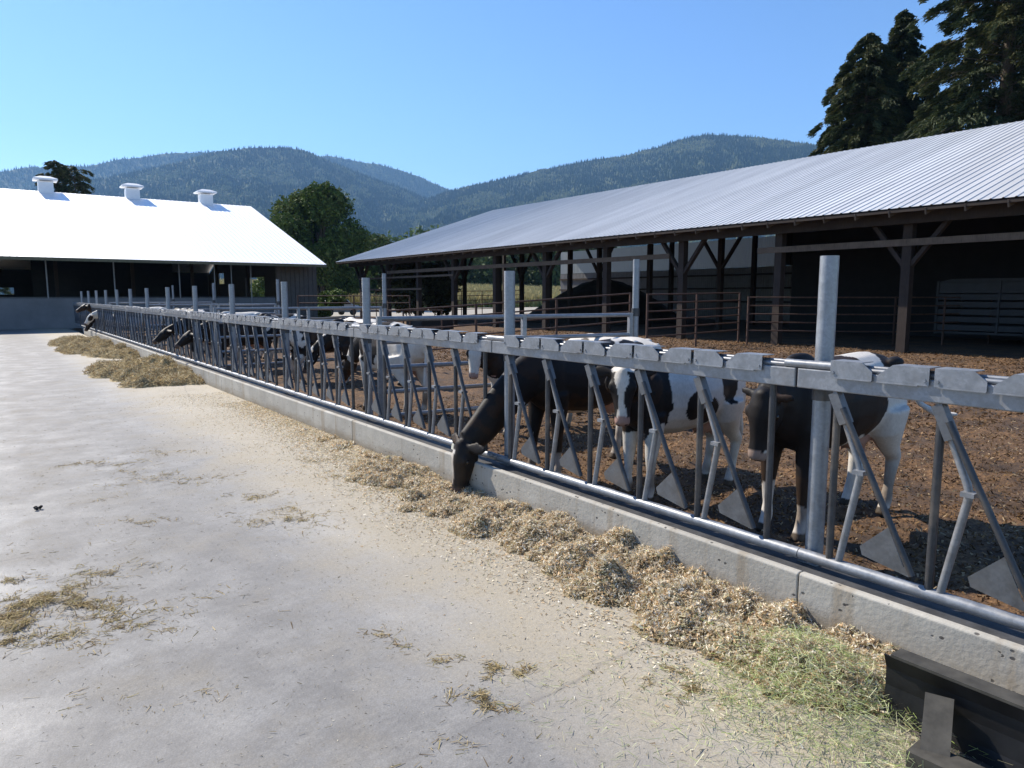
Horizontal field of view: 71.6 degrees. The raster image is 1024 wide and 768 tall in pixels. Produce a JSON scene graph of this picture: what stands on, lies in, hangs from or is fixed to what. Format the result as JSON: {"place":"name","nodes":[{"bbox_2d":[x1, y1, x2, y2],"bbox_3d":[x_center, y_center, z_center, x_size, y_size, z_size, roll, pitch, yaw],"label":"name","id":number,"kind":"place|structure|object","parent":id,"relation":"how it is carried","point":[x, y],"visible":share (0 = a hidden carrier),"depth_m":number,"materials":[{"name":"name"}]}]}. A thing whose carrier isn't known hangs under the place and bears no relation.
{"place":"outdoors","nodes":[
{"label":"outdoors","id":0,"kind":"place"},
{"bbox_2d":[8,148,423,290],"bbox_3d":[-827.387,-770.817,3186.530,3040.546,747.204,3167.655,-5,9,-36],"label":"hill","id":1,"kind":"structure","parent":0,"point":[288,177],"depth_m":3262.13,"materials":[{"name":"green plant"}]},
{"bbox_2d":[0,132,827,294],"bbox_3d":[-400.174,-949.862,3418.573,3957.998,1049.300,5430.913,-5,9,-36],"label":"hill forest","id":2,"kind":"object","parent":1,"relation":"on","point":[384,227],"visible":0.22,"depth_m":3194.96,"materials":[{"name":"plant"}]},
{"bbox_2d":[0,152,446,198],"bbox_3d":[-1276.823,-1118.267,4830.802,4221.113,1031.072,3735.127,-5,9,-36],"label":"hill","id":3,"kind":"structure","parent":0,"point":[370,166],"depth_m":4940.32,"materials":[{"name":"green plant"}]},
{"bbox_2d":[71,307,537,333],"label":"yard","id":4,"kind":"structure","parent":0,"point":[470,311],"depth_m":76.33,"materials":[{"name":"brown soil"}]},
{"bbox_2d":[0,176,326,329],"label":"white roofed barn","id":5,"kind":"structure","parent":4,"relation":"on","point":[60,251],"depth_m":46.75,"materials":[{"name":"metal"}]},
{"bbox_2d":[268,180,370,301],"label":"maple tree","id":6,"kind":"object","parent":4,"relation":"on","point":[310,216],"visible":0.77,"depth_m":90.34,"materials":[{"name":"green plant"}]},
{"bbox_2d":[317,287,348,316],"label":"bush","id":7,"kind":"object","parent":4,"relation":"on","point":[327,313],"visible":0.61,"depth_m":59.33,"materials":[{"name":"green plant"}]},
{"bbox_2d":[327,300,357,315],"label":"parked car","id":8,"kind":"object","parent":4,"relation":"on","point":[341,312],"visible":0.3,"depth_m":65.70,"materials":[{"name":"paint"}]},
{"bbox_2d":[84,329,1023,694],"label":"curb wall","id":9,"kind":"structure","parent":4,"relation":"on","point":[982,649],"depth_m":4.36,"materials":[{"name":"concrete"}]},
{"bbox_2d":[85,303,95,329],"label":"headlock panel","id":10,"kind":"object","parent":9,"relation":"on","point":[93,327],"visible":0.38,"depth_m":31.31,"materials":[{"name":"metal"}]},
{"bbox_2d":[95,291,98,331],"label":"fence post","id":11,"kind":"object","parent":9,"relation":"on","point":[96,297],"visible":0.26,"depth_m":30.64,"materials":[{"name":"metal"}]},
{"bbox_2d":[93,304,104,333],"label":"headlock panel","id":12,"kind":"object","parent":9,"relation":"on","point":[98,308],"visible":0.91,"depth_m":29.25,"materials":[{"name":"metal"}]},
{"bbox_2d":[102,304,115,336],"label":"headlock panel","id":13,"kind":"object","parent":9,"relation":"on","point":[108,312],"visible":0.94,"depth_m":27.02,"materials":[{"name":"metal"}]},
{"bbox_2d":[113,305,128,340],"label":"headlock panel","id":14,"kind":"object","parent":9,"relation":"on","point":[118,316],"visible":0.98,"depth_m":24.60,"materials":[{"name":"metal"}]},
{"bbox_2d":[128,289,134,342],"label":"fence post","id":15,"kind":"object","parent":9,"relation":"on","point":[130,297],"visible":0.39,"depth_m":23.37,"materials":[{"name":"metal"}]},
{"bbox_2d":[126,306,145,346],"bbox_3d":[-11.796,-1.832,22.288,0.130,1.172,3.190,-5,9,-36],"label":"headlock panel","id":16,"kind":"object","parent":9,"relation":"on","point":[137,311],"visible":0.97,"depth_m":22.16,"materials":[{"name":"metal"}]},
{"bbox_2d":[145,288,150,345],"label":"fence post","id":17,"kind":"object","parent":9,"relation":"on","point":[147,297],"visible":0.34,"depth_m":20.95,"materials":[{"name":"metal"}]},
{"bbox_2d":[141,308,165,352],"bbox_3d":[-10.005,-1.530,19.863,0.130,1.172,3.190,-5,9,-36],"label":"headlock panel","id":18,"kind":"object","parent":9,"relation":"on","point":[154,311],"visible":0.9,"depth_m":19.86,"materials":[{"name":"metal"}]},
{"bbox_2d":[165,287,170,354],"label":"fence post","id":19,"kind":"object","parent":9,"relation":"on","point":[167,292],"visible":0.32,"depth_m":18.52,"materials":[{"name":"metal"}]},
{"bbox_2d":[162,309,192,361],"bbox_3d":[-8.213,-1.229,17.438,0.130,1.172,3.190,-5,9,-36],"label":"headlock panel","id":20,"kind":"object","parent":9,"relation":"on","point":[179,314],"visible":0.81,"depth_m":17.26,"materials":[{"name":"metal"}]},
{"bbox_2d":[192,286,199,363],"bbox_3d":[-7.187,-1.189,16.209,0.140,2.080,0.120,-5,9,-36],"label":"fence post","id":21,"kind":"object","parent":9,"relation":"on","point":[195,298],"visible":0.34,"depth_m":16.10,"materials":[{"name":"metal"}]},
{"bbox_2d":[188,311,228,373],"bbox_3d":[-6.422,-0.928,15.013,0.130,1.172,3.190,-5,9,-36],"label":"headlock panel","id":22,"kind":"object","parent":9,"relation":"on","point":[209,317],"visible":0.97,"depth_m":14.80,"materials":[{"name":"metal"}]},
{"bbox_2d":[229,284,237,375],"bbox_3d":[-5.396,-0.887,13.784,0.140,2.080,0.120,-5,9,-36],"label":"fence post","id":23,"kind":"object","parent":9,"relation":"on","point":[231,298],"visible":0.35,"depth_m":13.69,"materials":[{"name":"metal"}]},
{"bbox_2d":[223,314,280,389],"bbox_3d":[-4.631,-0.626,12.588,0.130,1.172,3.190,-5,9,-36],"label":"headlock panel","id":24,"kind":"object","parent":9,"relation":"on","point":[254,322],"visible":0.99,"depth_m":12.37,"materials":[{"name":"metal"}]},
{"bbox_2d":[281,282,290,392],"bbox_3d":[-3.604,-0.586,11.358,0.140,2.080,0.120,-5,9,-36],"label":"fence post","id":25,"kind":"object","parent":9,"relation":"on","point":[284,297],"visible":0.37,"depth_m":11.25,"materials":[{"name":"metal"}]},
{"bbox_2d":[273,318,360,415],"bbox_3d":[-2.839,-0.325,10.163,0.130,1.172,3.190,-5,9,-36],"label":"headlock panel","id":26,"kind":"object","parent":9,"relation":"on","point":[334,329],"visible":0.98,"depth_m":9.94,"materials":[{"name":"metal"}]},
{"bbox_2d":[362,278,372,419],"bbox_3d":[-1.813,-0.284,8.934,0.140,2.080,0.120,-5,9,-36],"label":"fence post","id":27,"kind":"object","parent":9,"relation":"on","point":[366,308],"visible":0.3,"depth_m":8.82,"materials":[{"name":"metal"}]},
{"bbox_2d":[351,324,498,460],"bbox_3d":[-1.048,-0.023,7.738,0.130,1.172,3.190,-5,9,-36],"label":"headlock panel","id":28,"kind":"object","parent":9,"relation":"on","point":[455,340],"visible":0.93,"depth_m":7.58,"materials":[{"name":"metal"}]},
{"bbox_2d":[500,271,515,465],"bbox_3d":[-0.022,0.017,6.508,0.140,2.080,0.120,-5,9,-36],"label":"fence post","id":29,"kind":"object","parent":9,"relation":"on","point":[509,302],"visible":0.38,"depth_m":6.40,"materials":[{"name":"metal"}]},
{"bbox_2d":[487,335,800,557],"bbox_3d":[0.744,0.278,5.313,0.130,1.172,3.190,-5,9,-36],"label":"headlock panel","id":30,"kind":"object","parent":29,"relation":"attached to","point":[701,364],"visible":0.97,"depth_m":4.97,"materials":[{"name":"metal"}]},
{"bbox_2d":[797,255,839,566],"bbox_3d":[1.770,0.319,4.083,0.140,2.080,0.120,-5,9,-36],"label":"fence post","id":31,"kind":"object","parent":9,"relation":"on","point":[821,401],"visible":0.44,"depth_m":4.03,"materials":[{"name":"metal"}]},
{"bbox_2d":[784,359,1023,631],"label":"headlock panel","id":32,"kind":"object","parent":9,"relation":"on","point":[942,388],"visible":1,"depth_m":3.50,"materials":[{"name":"metal"}]},
{"bbox_2d":[785,32,917,265],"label":"fir tree","id":33,"kind":"object","parent":4,"relation":"on","point":[872,75],"visible":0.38,"depth_m":56.43,"materials":[{"name":"green plant"}]},
{"bbox_2d":[866,8,944,143],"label":"fir tree","id":34,"kind":"object","parent":4,"relation":"on","point":[899,39],"visible":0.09,"depth_m":58.16,"materials":[{"name":"green plant"}]},
{"bbox_2d":[890,0,1023,141],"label":"fir tree","id":35,"kind":"object","parent":4,"relation":"on","point":[954,106],"visible":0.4,"depth_m":47.22,"materials":[{"name":"green plant"}]},
{"bbox_2d":[0,328,917,767],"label":"feed alley","id":36,"kind":"structure","parent":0,"point":[46,388],"depth_m":3.87,"materials":[{"name":"concrete"}]},
{"bbox_2d":[33,505,42,509],"bbox_3d":[-4.036,1.052,6.043,0.051,0.047,0.072,2,7,16],"label":"clod","id":37,"kind":"object","parent":36,"relation":"on","point":[37,507],"visible":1,"depth_m":6.04,"materials":[{"name":"black soil"}]},
{"bbox_2d":[49,339,204,387],"bbox_3d":[-12.223,-0.860,20.189,2.900,0.385,26.940,-5,9,-36],"label":"old feed pile","id":38,"kind":"object","parent":36,"relation":"on","point":[186,382],"visible":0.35,"depth_m":15.55,"materials":[{"name":"beige plant"}]},
{"bbox_2d":[48,334,204,387],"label":"old hay strands","id":39,"kind":"object","parent":38,"relation":"on","point":[92,349],"visible":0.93,"depth_m":16.53},
{"bbox_2d":[0,387,897,767],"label":"scattered hay","id":40,"kind":"object","parent":36,"relation":"on","point":[20,605],"visible":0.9,"depth_m":4.02},
{"bbox_2d":[134,392,979,767],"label":"feed chips","id":41,"kind":"object","parent":36,"relation":"on","point":[632,576],"visible":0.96,"depth_m":4.40,"materials":[{"name":"beige plant"}]},
{"bbox_2d":[303,430,895,716],"bbox_3d":[-0.577,1.048,5.566,1.548,0.205,10.584,-5,9,-36],"label":"feed pile","id":42,"kind":"object","parent":36,"relation":"on","point":[682,644],"visible":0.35,"depth_m":4.15,"materials":[{"name":"beige plant"}]},
{"bbox_2d":[480,582,1011,767],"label":"green hay","id":43,"kind":"object","parent":36,"relation":"on","point":[836,646],"visible":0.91,"depth_m":3.08},
{"bbox_2d":[880,648,1023,767],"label":"scraper blade","id":44,"kind":"object","parent":36,"relation":"on","point":[945,704],"visible":0.87,"depth_m":2.80,"materials":[{"name":"black metal"}]},
{"bbox_2d":[0,0,1018,189],"label":"sky","id":45,"kind":"structure","parent":0,"point":[453,94],"materials":[{"name":"blue"}]},
{"bbox_2d":[74,313,1023,615],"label":"pen ground","id":46,"kind":"structure","parent":0,"point":[446,379],"depth_m":7.67,"materials":[{"name":"soil"}]},
{"bbox_2d":[80,291,84,332],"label":"fence post","id":47,"kind":"object","parent":46,"relation":"on","point":[81,295],"visible":0.26,"depth_m":35.50,"materials":[{"name":"metal"}]},
{"bbox_2d":[73,302,80,325],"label":"headlock panel","id":48,"kind":"object","parent":47,"relation":"attached to","point":[77,315],"visible":0.94,"depth_m":36.70,"materials":[{"name":"metal"}]},
{"bbox_2d":[78,303,86,326],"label":"headlock panel","id":49,"kind":"object","parent":47,"relation":"attached to","point":[83,314],"visible":0.61,"depth_m":34.41,"materials":[{"name":"metal"}]},
{"bbox_2d":[87,291,89,302],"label":"fence post","id":50,"kind":"object","parent":46,"relation":"on","point":[88,297],"visible":0.2,"depth_m":33.06,"materials":[{"name":"metal"}]},
{"bbox_2d":[76,304,129,334],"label":"cow","id":51,"kind":"object","parent":46,"relation":"on","point":[84,307],"visible":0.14,"depth_m":31.27},
{"bbox_2d":[104,290,108,334],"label":"fence post","id":52,"kind":"object","parent":46,"relation":"on","point":[105,297],"visible":0.27,"depth_m":28.21,"materials":[{"name":"metal"}]},
{"bbox_2d":[84,306,139,335],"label":"cow","id":53,"kind":"object","parent":46,"relation":"on","point":[87,327],"visible":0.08,"depth_m":30.59},
{"bbox_2d":[84,306,144,337],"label":"cow","id":54,"kind":"object","parent":46,"relation":"on","point":[91,317],"visible":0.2,"depth_m":29.62},
{"bbox_2d":[115,290,120,336],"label":"fence post","id":55,"kind":"object","parent":46,"relation":"on","point":[117,297],"visible":0.29,"depth_m":25.78,"materials":[{"name":"metal"}]},
{"bbox_2d":[106,306,166,339],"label":"cow","id":56,"kind":"object","parent":46,"relation":"on","point":[141,317],"visible":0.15,"depth_m":28.82},
{"bbox_2d":[171,285,174,308],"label":"gate post","id":57,"kind":"object","parent":46,"relation":"on","point":[173,299],"visible":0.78,"depth_m":37.87,"materials":[{"name":"grey metal"}]},
{"bbox_2d":[158,308,204,343],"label":"cow","id":58,"kind":"object","parent":46,"relation":"on","point":[188,310],"visible":0.14,"depth_m":24.96},
{"bbox_2d":[152,318,244,359],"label":"cow","id":59,"kind":"object","parent":46,"relation":"on","point":[164,333],"visible":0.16,"depth_m":17.84},
{"bbox_2d":[212,283,215,307],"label":"gate post","id":60,"kind":"object","parent":46,"relation":"on","point":[213,293],"visible":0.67,"depth_m":31.07,"materials":[{"name":"grey metal"}]},
{"bbox_2d":[108,302,212,333],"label":"pen gate","id":61,"kind":"structure","parent":60,"relation":"attached to","point":[109,303],"depth_m":29.82,"materials":[{"name":"metal"}]},
{"bbox_2d":[174,321,279,369],"bbox_3d":[-6.719,-0.937,16.899,2.438,1.318,0.660,-6,9,-38],"label":"cow","id":62,"kind":"object","parent":46,"relation":"on","point":[186,338],"visible":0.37,"depth_m":16.69},
{"bbox_2d":[221,311,260,348],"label":"cow","id":63,"kind":"object","parent":46,"relation":"on","point":[250,313],"visible":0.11,"depth_m":23.13},
{"bbox_2d":[242,314,278,362],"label":"cow","id":64,"kind":"object","parent":46,"relation":"on","point":[252,353],"visible":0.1,"depth_m":19.43},
{"bbox_2d":[276,279,281,347],"bbox_3d":[-7.974,-2.361,24.303,0.120,2.410,0.120,-5,9,-36],"label":"gate post","id":65,"kind":"object","parent":46,"relation":"on","point":[278,294],"visible":0.69,"depth_m":24.20,"materials":[{"name":"grey metal"}]},
{"bbox_2d":[149,303,276,345],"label":"pen gate","id":66,"kind":"structure","parent":65,"relation":"attached to","point":[219,305],"depth_m":23.03,"materials":[{"name":"metal"}]},
{"bbox_2d":[257,313,301,358],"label":"cow","id":67,"kind":"object","parent":46,"relation":"on","point":[291,315],"visible":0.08,"depth_m":20.60},
{"bbox_2d":[259,316,346,367],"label":"cow","id":68,"kind":"object","parent":46,"relation":"on","point":[305,317],"visible":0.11,"depth_m":17.65},
{"bbox_2d":[289,319,350,382],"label":"cow","id":69,"kind":"object","parent":46,"relation":"on","point":[302,344],"visible":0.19,"depth_m":14.64},
{"bbox_2d":[297,295,410,325],"bbox_3d":[-7.966,-3.529,35.839,5.707,1.880,0.075,0,7,0],"label":"pipe fence","id":70,"kind":"object","parent":46,"relation":"on","point":[298,302],"visible":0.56,"depth_m":35.75,"materials":[{"name":"metal"}]},
{"bbox_2d":[302,321,413,385],"bbox_3d":[-3.081,-0.626,14.401,2.305,1.318,0.660,-1,7,-6],"label":"cow","id":71,"kind":"object","parent":46,"relation":"on","point":[344,342],"visible":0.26,"depth_m":14.22},
{"bbox_2d":[343,317,383,371],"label":"cow","id":72,"kind":"object","parent":46,"relation":"on","point":[357,320],"visible":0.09,"depth_m":16.33},
{"bbox_2d":[340,323,427,418],"bbox_3d":[-2.015,-0.255,11.140,0.701,1.394,2.426,-6,9,-41],"label":"cow","id":73,"kind":"object","parent":46,"relation":"on","point":[416,351],"visible":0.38,"depth_m":10.54},
{"bbox_2d":[382,273,386,321],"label":"gate post","id":74,"kind":"object","parent":46,"relation":"on","point":[384,303],"visible":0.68,"depth_m":17.70,"materials":[{"name":"grey metal"}]},
{"bbox_2d":[213,306,382,366],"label":"pen gate","id":75,"kind":"structure","parent":74,"relation":"attached to","point":[289,308],"depth_m":16.26,"materials":[{"name":"metal"}]},
{"bbox_2d":[360,309,442,329],"bbox_3d":[-4.801,-2.651,31.413,4.397,1.230,0.075,-7,10,-44],"label":"pipe fence","id":76,"kind":"object","parent":46,"relation":"on","point":[441,310],"visible":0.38,"depth_m":32.20,"materials":[{"name":"grey metal"}]},
{"bbox_2d":[375,260,461,315],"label":"bush","id":77,"kind":"object","parent":46,"relation":"on","point":[436,291],"visible":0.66,"depth_m":55.57,"materials":[{"name":"green plant"}]},
{"bbox_2d":[406,320,453,329],"bbox_3d":[-4.234,-3.042,36.907,1.000,0.550,2.600,5,9,33],"label":"feed trough","id":78,"kind":"object","parent":46,"relation":"on","point":[419,323],"visible":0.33,"depth_m":36.40,"materials":[{"name":"black metal"}]},
{"bbox_2d":[375,290,518,315],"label":"pipe fence","id":79,"kind":"object","parent":46,"relation":"on","point":[461,309],"visible":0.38,"depth_m":63.65,"materials":[{"name":"metal"}]},
{"bbox_2d":[387,293,631,350],"bbox_3d":[0.159,-1.779,21.444,7.958,1.960,0.074,-3,8,-22],"label":"pipe fence","id":80,"kind":"object","parent":46,"relation":"on","point":[556,308],"visible":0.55,"depth_m":21.64,"materials":[{"name":"grey metal"}]},
{"bbox_2d":[466,350,572,435],"bbox_3d":[0.153,0.001,9.485,1.987,1.292,0.631,-5,9,-36],"label":"cow","id":81,"kind":"object","parent":46,"relation":"on","point":[495,366],"visible":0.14,"depth_m":9.03},
{"bbox_2d":[451,338,645,493],"bbox_3d":[0.506,0.247,7.215,2.573,1.421,0.701,-5,9,-36],"label":"cow","id":82,"kind":"object","parent":46,"relation":"on","point":[483,427],"visible":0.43,"depth_m":6.82},
{"bbox_2d":[527,280,686,324],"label":"manure pile","id":83,"kind":"object","parent":46,"relation":"on","point":[589,288],"visible":0.42,"depth_m":47.49,"materials":[{"name":"brown soil"}]},
{"bbox_2d":[569,333,661,414],"bbox_3d":[1.309,-0.135,10.729,2.228,1.249,0.625,7,10,43],"label":"cow","id":84,"kind":"object","parent":46,"relation":"on","point":[643,341],"visible":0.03,"depth_m":10.23},
{"bbox_2d":[631,259,639,336],"bbox_3d":[1.893,-0.701,10.945,0.120,2.410,0.120,-5,9,-36],"label":"gate post","id":85,"kind":"object","parent":46,"relation":"on","point":[635,309],"visible":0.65,"depth_m":10.83,"materials":[{"name":"grey metal"}]},
{"bbox_2d":[376,313,632,417],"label":"pen gate","id":86,"kind":"structure","parent":85,"relation":"attached to","point":[522,317],"depth_m":9.57,"materials":[{"name":"metal"}]},
{"bbox_2d":[281,330,1023,613],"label":"bedding crumbs","id":87,"kind":"object","parent":46,"relation":"on","point":[966,586],"visible":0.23,"depth_m":7.55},
{"bbox_2d":[595,366,745,501],"bbox_3d":[1.480,0.378,6.492,1.951,1.282,0.683,-5,9,-34],"label":"cow","id":88,"kind":"object","parent":46,"relation":"on","point":[674,396],"visible":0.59,"depth_m":6.20},
{"bbox_2d":[336,120,1023,357],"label":"open sided barn","id":89,"kind":"structure","parent":46,"relation":"on","point":[906,221],"depth_m":32.49,"materials":[{"name":"grey metal"}]},
{"bbox_2d":[934,278,1023,337],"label":"stock trailer","id":90,"kind":"object","parent":89,"relation":"on","point":[1006,305],"visible":0.93,"depth_m":25.52,"materials":[{"name":"metal"}]},
{"bbox_2d":[646,292,740,346],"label":"rusty gate","id":91,"kind":"structure","parent":46,"relation":"on","point":[695,317],"depth_m":25.16,"materials":[{"name":"brown metal"}]},
{"bbox_2d":[742,352,957,541],"bbox_3d":[2.568,0.421,5.701,2.101,1.394,0.736,-4,8,-27],"label":"cow","id":92,"kind":"object","parent":46,"relation":"on","point":[880,422],"visible":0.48,"depth_m":5.26},
{"bbox_2d":[746,297,992,346],"bbox_3d":[17.926,-2.396,26.930,18.725,1.830,2.079,-2,7,-12],"label":"pipe fence","id":93,"kind":"object","parent":46,"relation":"on","point":[895,305],"visible":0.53,"depth_m":25.50,"materials":[{"name":"grey metal"}]},
{"bbox_2d":[411,135,828,270],"bbox_3d":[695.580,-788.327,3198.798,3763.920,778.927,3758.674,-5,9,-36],"label":"hill","id":94,"kind":"structure","parent":0,"point":[559,169],"depth_m":3178.05,"materials":[{"name":"green plant"}]},
{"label":"field","id":95,"kind":"structure","parent":0,"visible":0},
{"bbox_2d":[250,277,264,296],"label":"broadleaf tree","id":96,"kind":"object","parent":95,"relation":"on","point":[258,287],"visible":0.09,"depth_m":98.05,"materials":[{"name":"green plant"}]},
{"bbox_2d":[328,249,380,297],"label":"broadleaf tree","id":97,"kind":"object","parent":95,"relation":"on","point":[373,282],"visible":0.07,"depth_m":108.91,"materials":[{"name":"green plant"}]},
{"bbox_2d":[364,232,393,279],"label":"broadleaf tree","id":98,"kind":"object","parent":95,"relation":"on","point":[377,239],"visible":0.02,"depth_m":114.82,"materials":[{"name":"green plant"}]},
{"bbox_2d":[220,278,560,308],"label":"maize","id":99,"kind":"object","parent":95,"relation":"on","point":[531,292],"visible":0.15,"depth_m":120.14,"materials":[{"name":"green plant"}]},
{"label":"ground","id":100,"kind":"structure","parent":0,"visible":0},
{"bbox_2d":[0,288,13,294],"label":"pine tree","id":101,"kind":"object","parent":100,"relation":"on","point":[4,291],"visible":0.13,"depth_m":91.54,"materials":[{"name":"green plant"}]},
{"bbox_2d":[35,160,72,192],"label":"pine tree","id":102,"kind":"object","parent":100,"relation":"on","point":[55,166],"visible":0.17,"depth_m":87.16,"materials":[{"name":"green plant"}]},
{"bbox_2d":[56,165,94,194],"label":"pine tree","id":103,"kind":"object","parent":100,"relation":"on","point":[82,187],"visible":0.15,"depth_m":89.09,"materials":[{"name":"green plant"}]},
{"bbox_2d":[343,225,616,286],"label":"distant wood","id":104,"kind":"object","parent":100,"relation":"on","point":[532,275],"visible":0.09,"depth_m":188.48,"materials":[{"name":"green plant"}]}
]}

